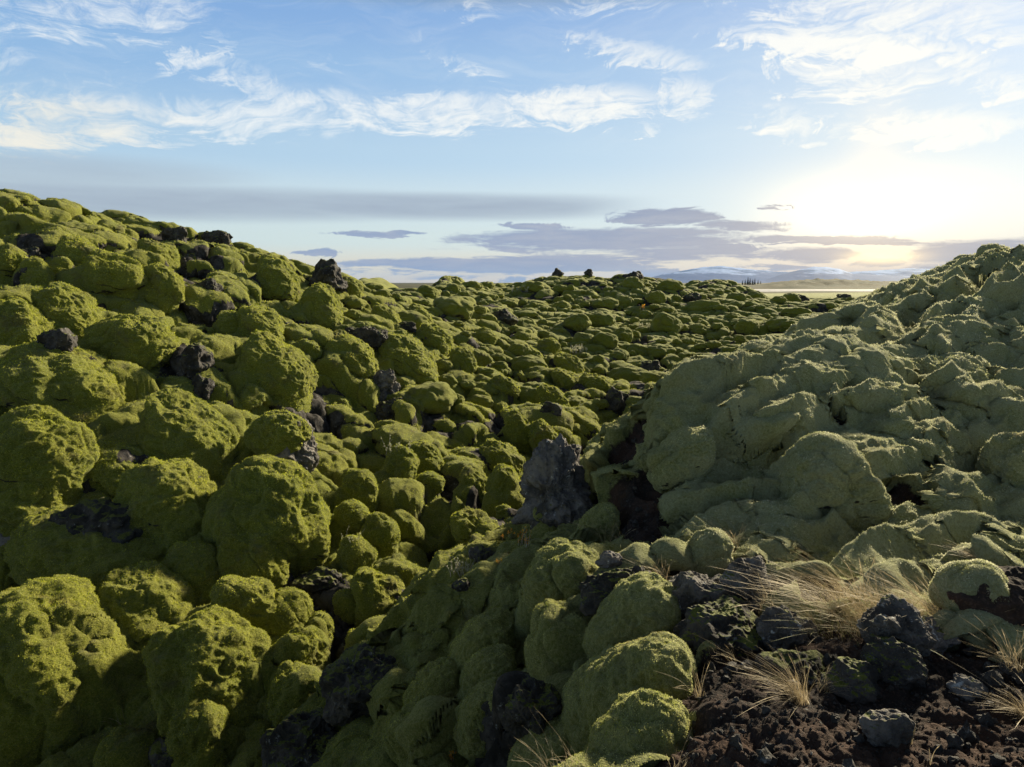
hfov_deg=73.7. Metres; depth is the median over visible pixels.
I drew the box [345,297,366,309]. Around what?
moss boulder
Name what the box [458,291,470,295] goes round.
moss boulder
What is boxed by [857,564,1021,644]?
grass tuft
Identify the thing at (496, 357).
moss boulder
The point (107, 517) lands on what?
lava rock
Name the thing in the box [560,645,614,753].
moss boulder
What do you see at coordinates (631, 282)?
moss boulder
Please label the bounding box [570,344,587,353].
twig shrub
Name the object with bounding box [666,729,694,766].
grass tuft
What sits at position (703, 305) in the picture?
moss boulder
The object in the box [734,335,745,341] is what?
moss boulder
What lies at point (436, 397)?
moss boulder
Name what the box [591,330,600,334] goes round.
moss boulder
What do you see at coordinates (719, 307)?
moss boulder
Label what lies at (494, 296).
moss boulder
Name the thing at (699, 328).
moss boulder
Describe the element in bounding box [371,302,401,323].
moss boulder
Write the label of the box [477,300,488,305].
moss boulder
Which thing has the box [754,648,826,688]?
lava rock
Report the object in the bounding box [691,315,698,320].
moss boulder
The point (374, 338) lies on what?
lava rock
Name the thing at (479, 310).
moss boulder
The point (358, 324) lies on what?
moss boulder
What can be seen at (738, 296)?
moss boulder
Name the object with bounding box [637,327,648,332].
moss boulder
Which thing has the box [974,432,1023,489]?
moss boulder
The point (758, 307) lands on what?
moss boulder
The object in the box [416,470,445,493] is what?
moss boulder
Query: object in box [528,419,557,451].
moss boulder
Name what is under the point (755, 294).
moss boulder
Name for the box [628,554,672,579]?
grass tuft
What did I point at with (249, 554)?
moss boulder
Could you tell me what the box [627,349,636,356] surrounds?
moss boulder
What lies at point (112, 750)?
moss boulder
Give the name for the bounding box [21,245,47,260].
lava rock
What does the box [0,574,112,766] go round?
moss boulder
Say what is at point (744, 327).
moss boulder
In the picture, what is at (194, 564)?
moss boulder
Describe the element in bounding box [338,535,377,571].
moss boulder
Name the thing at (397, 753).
moss boulder
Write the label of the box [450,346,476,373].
moss boulder
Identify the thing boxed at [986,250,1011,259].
moss boulder
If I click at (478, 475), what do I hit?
moss boulder
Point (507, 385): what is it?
moss boulder
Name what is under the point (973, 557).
grass tuft
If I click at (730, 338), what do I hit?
moss boulder
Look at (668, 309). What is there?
moss boulder
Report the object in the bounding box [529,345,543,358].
moss boulder
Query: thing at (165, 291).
moss boulder
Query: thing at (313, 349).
moss boulder
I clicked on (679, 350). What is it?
moss boulder
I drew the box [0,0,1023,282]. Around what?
sky
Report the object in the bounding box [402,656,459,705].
moss boulder
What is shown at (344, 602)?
moss boulder
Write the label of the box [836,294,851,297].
lava rock
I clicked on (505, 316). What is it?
lava rock
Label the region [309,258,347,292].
lava rock
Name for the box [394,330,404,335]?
moss boulder
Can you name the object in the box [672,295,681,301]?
moss boulder
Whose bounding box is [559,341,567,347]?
moss boulder
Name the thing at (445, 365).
moss boulder
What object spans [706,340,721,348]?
moss boulder
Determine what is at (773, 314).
moss boulder
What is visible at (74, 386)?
moss boulder
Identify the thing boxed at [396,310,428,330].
moss boulder
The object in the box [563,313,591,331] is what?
moss boulder
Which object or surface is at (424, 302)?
moss boulder
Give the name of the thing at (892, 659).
lava rock
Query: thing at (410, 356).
moss boulder
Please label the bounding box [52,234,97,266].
moss boulder
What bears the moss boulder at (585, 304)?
on the terrain
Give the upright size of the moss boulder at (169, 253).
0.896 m
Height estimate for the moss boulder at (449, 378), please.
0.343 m
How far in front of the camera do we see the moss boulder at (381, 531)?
8.84 m
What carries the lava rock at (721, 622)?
on the earth path
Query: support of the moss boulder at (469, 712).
on the terrain
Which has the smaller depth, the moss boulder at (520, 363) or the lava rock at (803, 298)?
the moss boulder at (520, 363)
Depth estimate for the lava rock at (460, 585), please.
5.38 m
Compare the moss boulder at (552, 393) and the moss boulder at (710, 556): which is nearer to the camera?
the moss boulder at (710, 556)
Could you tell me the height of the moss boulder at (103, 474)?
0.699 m
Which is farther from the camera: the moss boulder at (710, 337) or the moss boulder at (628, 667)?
the moss boulder at (710, 337)
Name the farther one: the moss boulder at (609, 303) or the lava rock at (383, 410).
the moss boulder at (609, 303)
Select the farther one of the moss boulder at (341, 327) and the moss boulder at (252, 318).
the moss boulder at (341, 327)
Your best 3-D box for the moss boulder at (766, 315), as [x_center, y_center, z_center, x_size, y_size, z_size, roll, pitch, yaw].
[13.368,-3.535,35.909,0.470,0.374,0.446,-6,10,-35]
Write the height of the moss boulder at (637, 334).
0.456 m
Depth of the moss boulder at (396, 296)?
25.63 m
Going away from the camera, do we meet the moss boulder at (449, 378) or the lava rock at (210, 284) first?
the lava rock at (210, 284)
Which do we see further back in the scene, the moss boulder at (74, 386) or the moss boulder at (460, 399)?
the moss boulder at (460, 399)
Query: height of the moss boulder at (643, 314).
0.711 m
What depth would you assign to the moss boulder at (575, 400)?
18.14 m
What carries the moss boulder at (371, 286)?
on the terrain
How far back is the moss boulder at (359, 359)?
14.95 m
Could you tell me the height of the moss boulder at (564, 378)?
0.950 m
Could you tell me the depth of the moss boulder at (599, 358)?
24.83 m
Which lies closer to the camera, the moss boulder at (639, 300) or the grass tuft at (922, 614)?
the grass tuft at (922, 614)
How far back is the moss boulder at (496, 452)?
12.82 m
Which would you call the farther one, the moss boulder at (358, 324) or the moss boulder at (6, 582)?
the moss boulder at (358, 324)
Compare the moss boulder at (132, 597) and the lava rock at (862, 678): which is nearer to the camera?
the lava rock at (862, 678)
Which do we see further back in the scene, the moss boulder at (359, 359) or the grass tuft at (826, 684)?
the moss boulder at (359, 359)
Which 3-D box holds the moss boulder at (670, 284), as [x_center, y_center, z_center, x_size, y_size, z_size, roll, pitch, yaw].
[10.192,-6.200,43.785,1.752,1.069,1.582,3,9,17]
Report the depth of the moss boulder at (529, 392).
18.15 m
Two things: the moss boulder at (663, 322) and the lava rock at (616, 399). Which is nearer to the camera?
the lava rock at (616, 399)
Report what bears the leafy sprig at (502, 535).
on the terrain
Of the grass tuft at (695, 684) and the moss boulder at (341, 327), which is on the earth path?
the grass tuft at (695, 684)
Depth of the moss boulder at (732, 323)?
34.91 m
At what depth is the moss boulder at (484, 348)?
21.90 m
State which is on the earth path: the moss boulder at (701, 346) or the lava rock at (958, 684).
the lava rock at (958, 684)
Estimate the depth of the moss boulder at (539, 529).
6.60 m
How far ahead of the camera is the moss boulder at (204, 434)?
9.74 m
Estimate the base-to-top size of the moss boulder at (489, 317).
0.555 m
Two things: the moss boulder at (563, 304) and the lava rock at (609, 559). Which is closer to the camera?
the lava rock at (609, 559)
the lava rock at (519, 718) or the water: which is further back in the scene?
the water
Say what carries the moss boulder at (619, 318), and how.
on the terrain
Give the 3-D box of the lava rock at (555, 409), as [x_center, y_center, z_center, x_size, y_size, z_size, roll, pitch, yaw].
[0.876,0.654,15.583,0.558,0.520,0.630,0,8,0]
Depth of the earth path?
2.51 m
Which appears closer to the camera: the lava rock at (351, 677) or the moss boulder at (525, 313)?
the lava rock at (351, 677)
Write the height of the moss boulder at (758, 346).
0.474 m
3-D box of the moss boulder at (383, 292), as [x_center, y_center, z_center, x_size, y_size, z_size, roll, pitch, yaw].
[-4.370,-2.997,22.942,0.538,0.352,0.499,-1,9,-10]
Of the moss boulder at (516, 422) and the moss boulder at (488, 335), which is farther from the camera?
the moss boulder at (488, 335)
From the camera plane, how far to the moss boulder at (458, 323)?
24.66 m
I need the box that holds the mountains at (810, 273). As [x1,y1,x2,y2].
[746,267,909,282]
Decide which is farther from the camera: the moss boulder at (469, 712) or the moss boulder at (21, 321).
the moss boulder at (21, 321)
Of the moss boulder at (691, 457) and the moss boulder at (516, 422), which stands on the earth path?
the moss boulder at (691, 457)
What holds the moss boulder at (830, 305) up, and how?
on the terrain
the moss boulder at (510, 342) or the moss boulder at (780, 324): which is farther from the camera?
the moss boulder at (780, 324)
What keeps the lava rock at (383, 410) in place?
on the terrain
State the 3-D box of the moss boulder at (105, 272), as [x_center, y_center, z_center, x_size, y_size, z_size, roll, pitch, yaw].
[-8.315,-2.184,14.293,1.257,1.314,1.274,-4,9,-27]
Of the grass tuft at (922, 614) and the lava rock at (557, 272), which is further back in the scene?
the lava rock at (557, 272)
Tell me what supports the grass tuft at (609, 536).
on the earth path
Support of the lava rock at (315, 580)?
on the terrain
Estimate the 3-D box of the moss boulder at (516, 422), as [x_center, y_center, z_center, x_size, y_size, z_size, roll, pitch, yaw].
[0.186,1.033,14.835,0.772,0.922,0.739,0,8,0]
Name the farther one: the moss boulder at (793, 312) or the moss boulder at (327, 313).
the moss boulder at (793, 312)
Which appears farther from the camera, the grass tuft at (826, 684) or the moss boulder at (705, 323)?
the moss boulder at (705, 323)
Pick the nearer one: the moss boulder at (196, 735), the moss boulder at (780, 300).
the moss boulder at (196, 735)
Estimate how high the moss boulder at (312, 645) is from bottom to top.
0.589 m
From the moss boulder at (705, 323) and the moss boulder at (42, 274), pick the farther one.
the moss boulder at (705, 323)
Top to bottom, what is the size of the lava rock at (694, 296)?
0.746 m
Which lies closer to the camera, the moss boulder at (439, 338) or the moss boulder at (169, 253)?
the moss boulder at (169, 253)
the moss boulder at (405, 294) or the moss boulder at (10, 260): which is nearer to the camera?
the moss boulder at (10, 260)
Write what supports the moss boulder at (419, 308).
on the terrain
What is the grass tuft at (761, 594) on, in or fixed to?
on the earth path
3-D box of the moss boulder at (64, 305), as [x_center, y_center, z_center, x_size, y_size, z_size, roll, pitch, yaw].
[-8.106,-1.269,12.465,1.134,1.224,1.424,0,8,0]
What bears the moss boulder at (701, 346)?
on the terrain
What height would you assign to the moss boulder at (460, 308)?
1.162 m
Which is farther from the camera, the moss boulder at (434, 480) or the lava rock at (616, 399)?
the lava rock at (616, 399)
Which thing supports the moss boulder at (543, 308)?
on the terrain
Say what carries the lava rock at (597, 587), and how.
on the terrain
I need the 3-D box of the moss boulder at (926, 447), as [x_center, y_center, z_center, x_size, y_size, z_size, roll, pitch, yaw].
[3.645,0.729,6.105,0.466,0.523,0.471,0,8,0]
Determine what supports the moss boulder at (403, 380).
on the terrain
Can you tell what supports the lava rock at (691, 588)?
on the terrain
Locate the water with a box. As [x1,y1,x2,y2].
[754,289,874,291]
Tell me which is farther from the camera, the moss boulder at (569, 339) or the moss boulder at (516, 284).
the moss boulder at (516, 284)
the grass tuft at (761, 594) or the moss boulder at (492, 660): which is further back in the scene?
the moss boulder at (492, 660)
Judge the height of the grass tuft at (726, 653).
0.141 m
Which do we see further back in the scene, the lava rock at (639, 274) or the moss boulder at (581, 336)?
the lava rock at (639, 274)
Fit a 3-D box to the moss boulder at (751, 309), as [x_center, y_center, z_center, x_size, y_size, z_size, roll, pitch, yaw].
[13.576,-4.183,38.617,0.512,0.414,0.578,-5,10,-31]
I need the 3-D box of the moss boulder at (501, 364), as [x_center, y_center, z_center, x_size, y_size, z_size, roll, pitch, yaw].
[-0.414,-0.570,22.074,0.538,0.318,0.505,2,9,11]
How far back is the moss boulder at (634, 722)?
2.52 m
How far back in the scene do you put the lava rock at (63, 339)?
10.58 m
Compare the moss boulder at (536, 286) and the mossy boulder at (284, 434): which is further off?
the moss boulder at (536, 286)
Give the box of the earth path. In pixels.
[593,415,1023,766]
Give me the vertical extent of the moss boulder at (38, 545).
0.976 m
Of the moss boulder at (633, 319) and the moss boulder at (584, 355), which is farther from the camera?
the moss boulder at (633, 319)
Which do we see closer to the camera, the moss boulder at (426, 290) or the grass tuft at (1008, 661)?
the grass tuft at (1008, 661)
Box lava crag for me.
[511,433,592,529]
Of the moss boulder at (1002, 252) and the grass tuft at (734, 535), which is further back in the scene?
the moss boulder at (1002, 252)
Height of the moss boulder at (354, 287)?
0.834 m
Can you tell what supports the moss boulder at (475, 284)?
on the terrain
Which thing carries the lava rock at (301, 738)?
on the terrain
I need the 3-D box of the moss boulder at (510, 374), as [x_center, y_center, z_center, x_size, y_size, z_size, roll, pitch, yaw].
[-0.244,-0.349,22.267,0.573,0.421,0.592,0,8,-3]
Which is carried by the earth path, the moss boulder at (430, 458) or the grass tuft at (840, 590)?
the grass tuft at (840, 590)
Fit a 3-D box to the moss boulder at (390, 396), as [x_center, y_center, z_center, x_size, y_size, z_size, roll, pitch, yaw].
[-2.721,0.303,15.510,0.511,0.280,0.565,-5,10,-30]
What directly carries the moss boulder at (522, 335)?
on the terrain
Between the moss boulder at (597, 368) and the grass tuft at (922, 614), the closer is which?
the grass tuft at (922, 614)
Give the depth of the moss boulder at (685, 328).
33.65 m
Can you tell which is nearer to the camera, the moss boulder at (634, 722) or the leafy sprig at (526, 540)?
the moss boulder at (634, 722)
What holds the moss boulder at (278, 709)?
on the terrain
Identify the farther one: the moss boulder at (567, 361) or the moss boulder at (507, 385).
the moss boulder at (567, 361)
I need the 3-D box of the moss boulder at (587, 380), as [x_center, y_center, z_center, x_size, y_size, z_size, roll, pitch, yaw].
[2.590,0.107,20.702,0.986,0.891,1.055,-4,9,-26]
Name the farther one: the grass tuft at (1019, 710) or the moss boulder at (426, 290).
the moss boulder at (426, 290)
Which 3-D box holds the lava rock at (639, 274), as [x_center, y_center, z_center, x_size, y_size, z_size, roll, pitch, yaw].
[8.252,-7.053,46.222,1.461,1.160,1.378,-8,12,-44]
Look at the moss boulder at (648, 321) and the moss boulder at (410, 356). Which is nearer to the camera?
the moss boulder at (410, 356)
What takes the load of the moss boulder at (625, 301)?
on the terrain
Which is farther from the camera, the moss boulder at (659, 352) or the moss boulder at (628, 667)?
the moss boulder at (659, 352)
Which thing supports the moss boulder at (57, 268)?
on the terrain
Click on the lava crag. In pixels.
(555, 491)
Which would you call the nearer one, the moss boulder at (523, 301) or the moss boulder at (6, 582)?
the moss boulder at (6, 582)
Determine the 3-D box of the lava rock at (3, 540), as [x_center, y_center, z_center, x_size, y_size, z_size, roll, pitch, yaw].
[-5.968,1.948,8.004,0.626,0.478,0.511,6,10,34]
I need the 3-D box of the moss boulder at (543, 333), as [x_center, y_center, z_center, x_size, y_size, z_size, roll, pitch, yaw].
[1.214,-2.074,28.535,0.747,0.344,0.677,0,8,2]
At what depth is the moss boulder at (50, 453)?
8.33 m
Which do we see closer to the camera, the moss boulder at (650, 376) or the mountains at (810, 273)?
the moss boulder at (650, 376)
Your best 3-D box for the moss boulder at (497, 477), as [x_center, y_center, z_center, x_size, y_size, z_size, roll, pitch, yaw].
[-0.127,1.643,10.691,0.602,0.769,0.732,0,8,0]
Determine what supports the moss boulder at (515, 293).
on the terrain
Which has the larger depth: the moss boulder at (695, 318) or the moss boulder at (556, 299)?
the moss boulder at (556, 299)
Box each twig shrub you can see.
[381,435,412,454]
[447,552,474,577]
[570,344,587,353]
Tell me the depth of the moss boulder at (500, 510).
9.61 m
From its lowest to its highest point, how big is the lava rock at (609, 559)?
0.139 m
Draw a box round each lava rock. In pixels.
[0,533,9,546]
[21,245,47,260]
[36,327,77,351]
[48,497,142,543]
[148,737,173,766]
[161,226,187,242]
[179,343,214,378]
[192,374,214,400]
[199,278,223,292]
[201,230,232,244]
[259,707,338,766]
[281,573,293,588]
[287,566,341,595]
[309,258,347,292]
[319,643,397,725]
[345,326,387,349]
[372,368,400,401]
[376,397,402,420]
[399,321,416,332]
[451,577,470,591]
[468,545,495,562]
[492,308,517,325]
[500,677,562,738]
[540,401,561,415]
[552,268,563,275]
[578,565,649,615]
[584,269,592,276]
[595,550,622,568]
[605,386,628,415]
[622,271,643,278]
[640,360,659,370]
[668,571,734,619]
[673,595,768,657]
[682,292,701,301]
[719,555,771,612]
[753,605,819,650]
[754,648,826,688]
[797,294,809,301]
[819,656,881,703]
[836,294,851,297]
[856,594,936,656]
[859,708,915,747]
[860,633,927,691]
[921,615,960,652]
[946,673,988,701]
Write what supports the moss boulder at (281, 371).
on the terrain
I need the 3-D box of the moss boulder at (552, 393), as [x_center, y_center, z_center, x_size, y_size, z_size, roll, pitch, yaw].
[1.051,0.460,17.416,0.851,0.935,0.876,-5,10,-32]
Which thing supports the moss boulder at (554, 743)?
on the terrain
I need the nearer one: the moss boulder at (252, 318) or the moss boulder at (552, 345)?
the moss boulder at (252, 318)
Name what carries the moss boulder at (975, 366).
on the terrain
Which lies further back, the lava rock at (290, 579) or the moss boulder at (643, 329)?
the moss boulder at (643, 329)
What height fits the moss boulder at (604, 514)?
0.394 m
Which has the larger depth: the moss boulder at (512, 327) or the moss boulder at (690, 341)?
the moss boulder at (690, 341)
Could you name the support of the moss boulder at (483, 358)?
on the terrain
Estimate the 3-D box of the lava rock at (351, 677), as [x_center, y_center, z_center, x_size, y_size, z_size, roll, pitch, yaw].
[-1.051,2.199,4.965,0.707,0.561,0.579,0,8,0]
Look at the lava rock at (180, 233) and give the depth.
17.97 m
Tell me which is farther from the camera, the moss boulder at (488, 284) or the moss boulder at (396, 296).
the moss boulder at (488, 284)
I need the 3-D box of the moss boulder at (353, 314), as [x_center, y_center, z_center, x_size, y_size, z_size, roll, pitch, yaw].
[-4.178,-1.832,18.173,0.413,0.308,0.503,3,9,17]
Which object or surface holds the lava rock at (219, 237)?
on the terrain
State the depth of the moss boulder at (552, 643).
3.77 m
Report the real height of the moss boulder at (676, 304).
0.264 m
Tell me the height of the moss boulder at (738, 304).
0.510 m
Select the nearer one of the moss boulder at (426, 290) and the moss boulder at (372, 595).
the moss boulder at (372, 595)
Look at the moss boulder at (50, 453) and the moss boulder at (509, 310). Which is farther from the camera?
the moss boulder at (509, 310)
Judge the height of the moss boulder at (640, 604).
0.551 m
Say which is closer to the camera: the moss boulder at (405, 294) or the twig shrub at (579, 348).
the twig shrub at (579, 348)
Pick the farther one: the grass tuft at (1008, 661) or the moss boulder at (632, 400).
the moss boulder at (632, 400)
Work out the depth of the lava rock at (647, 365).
24.50 m
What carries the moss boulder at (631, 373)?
on the terrain
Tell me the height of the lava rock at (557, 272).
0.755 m
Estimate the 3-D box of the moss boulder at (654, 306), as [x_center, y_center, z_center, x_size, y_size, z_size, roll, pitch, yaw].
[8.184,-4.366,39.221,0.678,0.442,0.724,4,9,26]
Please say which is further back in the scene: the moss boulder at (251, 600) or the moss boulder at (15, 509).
the moss boulder at (15, 509)
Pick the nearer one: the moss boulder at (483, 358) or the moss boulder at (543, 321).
the moss boulder at (483, 358)
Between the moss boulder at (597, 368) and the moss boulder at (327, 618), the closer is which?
the moss boulder at (327, 618)
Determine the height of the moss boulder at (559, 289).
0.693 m
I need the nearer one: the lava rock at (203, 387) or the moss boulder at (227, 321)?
the lava rock at (203, 387)
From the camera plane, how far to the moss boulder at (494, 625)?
4.63 m
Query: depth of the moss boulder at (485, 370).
18.45 m
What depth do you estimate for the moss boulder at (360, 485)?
9.75 m
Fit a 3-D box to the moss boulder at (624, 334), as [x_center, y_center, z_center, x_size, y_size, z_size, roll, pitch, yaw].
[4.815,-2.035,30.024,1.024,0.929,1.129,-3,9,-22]
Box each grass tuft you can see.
[511,707,586,766]
[574,520,634,546]
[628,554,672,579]
[660,665,728,697]
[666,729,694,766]
[690,518,754,552]
[699,636,736,662]
[719,545,898,636]
[719,571,801,610]
[720,645,830,716]
[745,575,861,645]
[809,583,939,654]
[814,664,852,696]
[829,558,954,622]
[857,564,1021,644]
[938,538,978,559]
[939,612,1023,680]
[947,659,1023,727]
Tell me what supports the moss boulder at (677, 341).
on the terrain
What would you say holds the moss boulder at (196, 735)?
on the terrain
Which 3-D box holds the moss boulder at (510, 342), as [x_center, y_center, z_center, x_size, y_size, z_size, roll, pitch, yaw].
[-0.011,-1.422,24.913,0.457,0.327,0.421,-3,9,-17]
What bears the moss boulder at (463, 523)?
on the terrain
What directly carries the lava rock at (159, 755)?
on the terrain
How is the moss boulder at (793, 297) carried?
on the terrain
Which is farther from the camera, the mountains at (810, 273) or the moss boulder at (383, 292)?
the mountains at (810, 273)
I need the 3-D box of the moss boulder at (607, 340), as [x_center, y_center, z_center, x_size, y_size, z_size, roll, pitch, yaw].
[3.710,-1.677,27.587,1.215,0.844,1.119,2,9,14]
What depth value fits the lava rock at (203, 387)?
11.59 m
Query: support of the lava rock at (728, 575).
on the lava rock at (691, 588)
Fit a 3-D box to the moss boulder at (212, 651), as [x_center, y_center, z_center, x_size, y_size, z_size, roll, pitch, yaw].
[-2.576,2.479,5.879,1.024,0.906,1.014,-6,10,-36]
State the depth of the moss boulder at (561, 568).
4.34 m
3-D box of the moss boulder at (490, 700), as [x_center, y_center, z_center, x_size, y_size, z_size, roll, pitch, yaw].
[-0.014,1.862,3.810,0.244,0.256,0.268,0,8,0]
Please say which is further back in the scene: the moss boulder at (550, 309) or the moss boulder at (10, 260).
the moss boulder at (550, 309)
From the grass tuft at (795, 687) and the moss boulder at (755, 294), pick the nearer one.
the grass tuft at (795, 687)
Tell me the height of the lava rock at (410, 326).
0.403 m
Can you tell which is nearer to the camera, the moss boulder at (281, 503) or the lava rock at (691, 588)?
the lava rock at (691, 588)
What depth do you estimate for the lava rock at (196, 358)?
11.74 m
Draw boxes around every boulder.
[0,247,27,276]
[0,296,56,346]
[0,339,126,425]
[0,404,99,505]
[0,486,71,536]
[0,545,20,591]
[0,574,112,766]
[2,503,165,589]
[18,263,55,286]
[30,281,97,338]
[47,260,67,273]
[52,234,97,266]
[82,248,147,298]
[84,312,180,369]
[87,440,143,496]
[92,724,150,766]
[97,560,194,644]
[113,456,216,556]
[136,238,180,270]
[136,388,239,478]
[141,604,272,735]
[142,262,185,313]
[160,540,219,603]
[165,695,229,766]
[201,454,330,578]
[209,574,277,634]
[212,521,289,588]
[216,310,238,333]
[233,329,318,412]
[236,304,285,342]
[243,409,319,472]
[255,254,301,302]
[266,659,310,727]
[269,586,313,636]
[288,625,330,670]
[300,282,343,329]
[301,340,322,362]
[307,610,334,648]
[323,329,379,377]
[332,324,348,331]
[332,588,355,624]
[333,498,369,532]
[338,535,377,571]
[342,276,363,297]
[342,468,378,511]
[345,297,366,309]
[346,309,362,319]
[350,566,401,627]
[354,321,371,327]
[361,511,400,550]
[365,283,383,289]
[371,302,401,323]
[375,289,389,297]
[378,332,438,384]
[383,443,419,478]
[383,702,416,766]
[385,391,397,400]
[391,293,401,299]
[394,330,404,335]
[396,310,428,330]
[396,376,415,386]
[400,292,410,295]
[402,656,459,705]
[407,440,444,476]
[408,303,434,323]
[408,381,457,413]
[415,323,454,356]
[416,284,440,296]
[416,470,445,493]
[420,299,429,305]
[433,296,473,319]
[436,359,453,372]
[438,373,457,383]
[445,283,460,293]
[447,606,515,674]
[449,506,488,543]
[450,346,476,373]
[453,321,465,325]
[453,393,464,405]
[453,675,500,759]
[456,643,516,701]
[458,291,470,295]
[459,465,487,503]
[460,330,470,336]
[460,379,475,389]
[462,281,482,288]
[465,394,492,407]
[473,349,492,366]
[474,305,486,314]
[475,327,497,344]
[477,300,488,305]
[478,313,496,321]
[478,346,488,352]
[478,438,525,479]
[479,368,494,373]
[480,281,494,288]
[486,463,520,491]
[488,691,492,710]
[489,294,498,299]
[490,353,505,361]
[490,375,520,397]
[492,361,507,368]
[495,308,514,316]
[495,504,510,518]
[498,298,517,307]
[503,409,531,453]
[506,340,515,344]
[506,343,530,356]
[506,367,512,376]
[507,713,571,766]
[508,325,519,330]
[509,289,521,296]
[511,282,521,287]
[511,355,547,371]
[512,310,538,317]
[514,331,531,340]
[517,381,545,403]
[518,298,527,304]
[519,280,550,292]
[521,536,599,613]
[523,598,590,681]
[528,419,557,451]
[528,522,557,538]
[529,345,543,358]
[536,330,549,337]
[536,337,561,353]
[536,383,569,406]
[537,319,547,324]
[540,306,547,310]
[548,307,556,311]
[551,367,579,389]
[552,285,566,293]
[552,297,563,301]
[552,300,571,309]
[553,351,584,373]
[558,328,566,332]
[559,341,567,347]
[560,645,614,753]
[563,294,571,299]
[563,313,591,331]
[565,285,574,290]
[565,337,572,342]
[566,395,586,406]
[570,332,595,344]
[571,304,579,308]
[577,502,620,542]
[579,352,589,357]
[579,372,612,393]
[580,301,590,306]
[580,630,696,729]
[581,571,681,658]
[584,688,693,766]
[585,311,615,327]
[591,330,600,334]
[592,297,618,309]
[592,332,618,348]
[592,354,604,361]
[592,398,608,409]
[593,365,602,371]
[603,286,613,290]
[606,365,646,381]
[610,349,629,361]
[611,327,632,342]
[615,316,624,321]
[616,295,637,308]
[619,276,644,288]
[623,309,633,315]
[625,396,640,405]
[627,324,638,329]
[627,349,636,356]
[629,316,639,323]
[631,330,640,337]
[634,298,643,303]
[636,310,652,319]
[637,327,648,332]
[639,370,666,383]
[640,319,651,325]
[645,290,666,304]
[646,425,716,493]
[647,344,675,360]
[649,304,659,309]
[650,312,682,333]
[656,339,667,343]
[657,278,684,290]
[661,306,674,312]
[671,302,679,306]
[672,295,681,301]
[672,339,681,344]
[674,347,684,353]
[677,315,691,322]
[681,325,689,330]
[681,337,696,344]
[683,300,720,311]
[686,527,734,576]
[688,323,709,335]
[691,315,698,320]
[694,343,706,350]
[697,320,708,325]
[699,293,706,299]
[706,336,714,340]
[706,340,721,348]
[710,322,724,330]
[713,304,728,310]
[715,290,723,294]
[723,336,733,340]
[724,312,737,317]
[726,292,746,301]
[729,301,741,308]
[729,320,738,325]
[734,319,759,335]
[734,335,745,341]
[737,339,776,353]
[744,301,753,306]
[747,291,764,298]
[747,306,755,311]
[755,305,765,309]
[761,313,770,318]
[765,431,893,531]
[766,316,798,332]
[770,296,787,304]
[770,312,780,316]
[780,307,811,317]
[783,292,800,301]
[824,302,836,309]
[898,351,994,382]
[904,437,952,466]
[927,558,1023,626]
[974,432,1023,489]
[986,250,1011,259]
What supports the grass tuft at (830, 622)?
on the earth path
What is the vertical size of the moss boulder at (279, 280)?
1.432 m
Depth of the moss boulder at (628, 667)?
2.93 m
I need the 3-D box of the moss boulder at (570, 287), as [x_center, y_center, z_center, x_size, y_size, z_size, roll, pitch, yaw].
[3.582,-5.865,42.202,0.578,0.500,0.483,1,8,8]
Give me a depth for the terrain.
6.94 m
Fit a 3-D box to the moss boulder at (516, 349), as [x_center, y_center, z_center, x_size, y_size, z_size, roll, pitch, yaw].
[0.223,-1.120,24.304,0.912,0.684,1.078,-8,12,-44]
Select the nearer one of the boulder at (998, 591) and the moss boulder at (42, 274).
the boulder at (998, 591)
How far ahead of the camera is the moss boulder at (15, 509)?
7.99 m
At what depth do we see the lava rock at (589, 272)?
47.67 m
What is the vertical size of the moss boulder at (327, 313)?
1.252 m
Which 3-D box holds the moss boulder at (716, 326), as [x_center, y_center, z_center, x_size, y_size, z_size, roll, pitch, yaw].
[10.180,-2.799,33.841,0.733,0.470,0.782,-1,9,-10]
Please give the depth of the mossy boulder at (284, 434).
9.95 m
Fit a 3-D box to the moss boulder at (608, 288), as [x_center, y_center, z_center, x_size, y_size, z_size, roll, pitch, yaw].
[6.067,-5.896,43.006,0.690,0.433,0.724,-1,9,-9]
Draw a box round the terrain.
[0,188,1023,766]
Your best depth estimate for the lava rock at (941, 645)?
2.92 m
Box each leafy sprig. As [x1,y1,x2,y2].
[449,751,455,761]
[501,528,523,539]
[518,526,531,547]
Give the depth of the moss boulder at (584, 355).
25.62 m
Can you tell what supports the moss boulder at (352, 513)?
on the terrain
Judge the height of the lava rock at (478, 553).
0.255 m
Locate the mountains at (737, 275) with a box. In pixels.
[654,266,929,282]
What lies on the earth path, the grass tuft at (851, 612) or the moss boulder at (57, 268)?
the grass tuft at (851, 612)
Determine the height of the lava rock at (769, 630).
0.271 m
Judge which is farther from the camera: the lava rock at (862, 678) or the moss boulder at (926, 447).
the moss boulder at (926, 447)
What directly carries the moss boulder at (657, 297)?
on the terrain
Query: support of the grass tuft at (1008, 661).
on the earth path
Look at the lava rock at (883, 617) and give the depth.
2.86 m
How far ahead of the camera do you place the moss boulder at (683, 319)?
34.99 m
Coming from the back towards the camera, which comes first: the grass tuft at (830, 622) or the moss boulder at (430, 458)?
the moss boulder at (430, 458)
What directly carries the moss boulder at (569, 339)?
on the terrain
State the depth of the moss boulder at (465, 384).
17.37 m
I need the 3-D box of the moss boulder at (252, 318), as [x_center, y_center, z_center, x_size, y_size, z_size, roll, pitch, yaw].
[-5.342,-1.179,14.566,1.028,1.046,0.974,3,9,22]

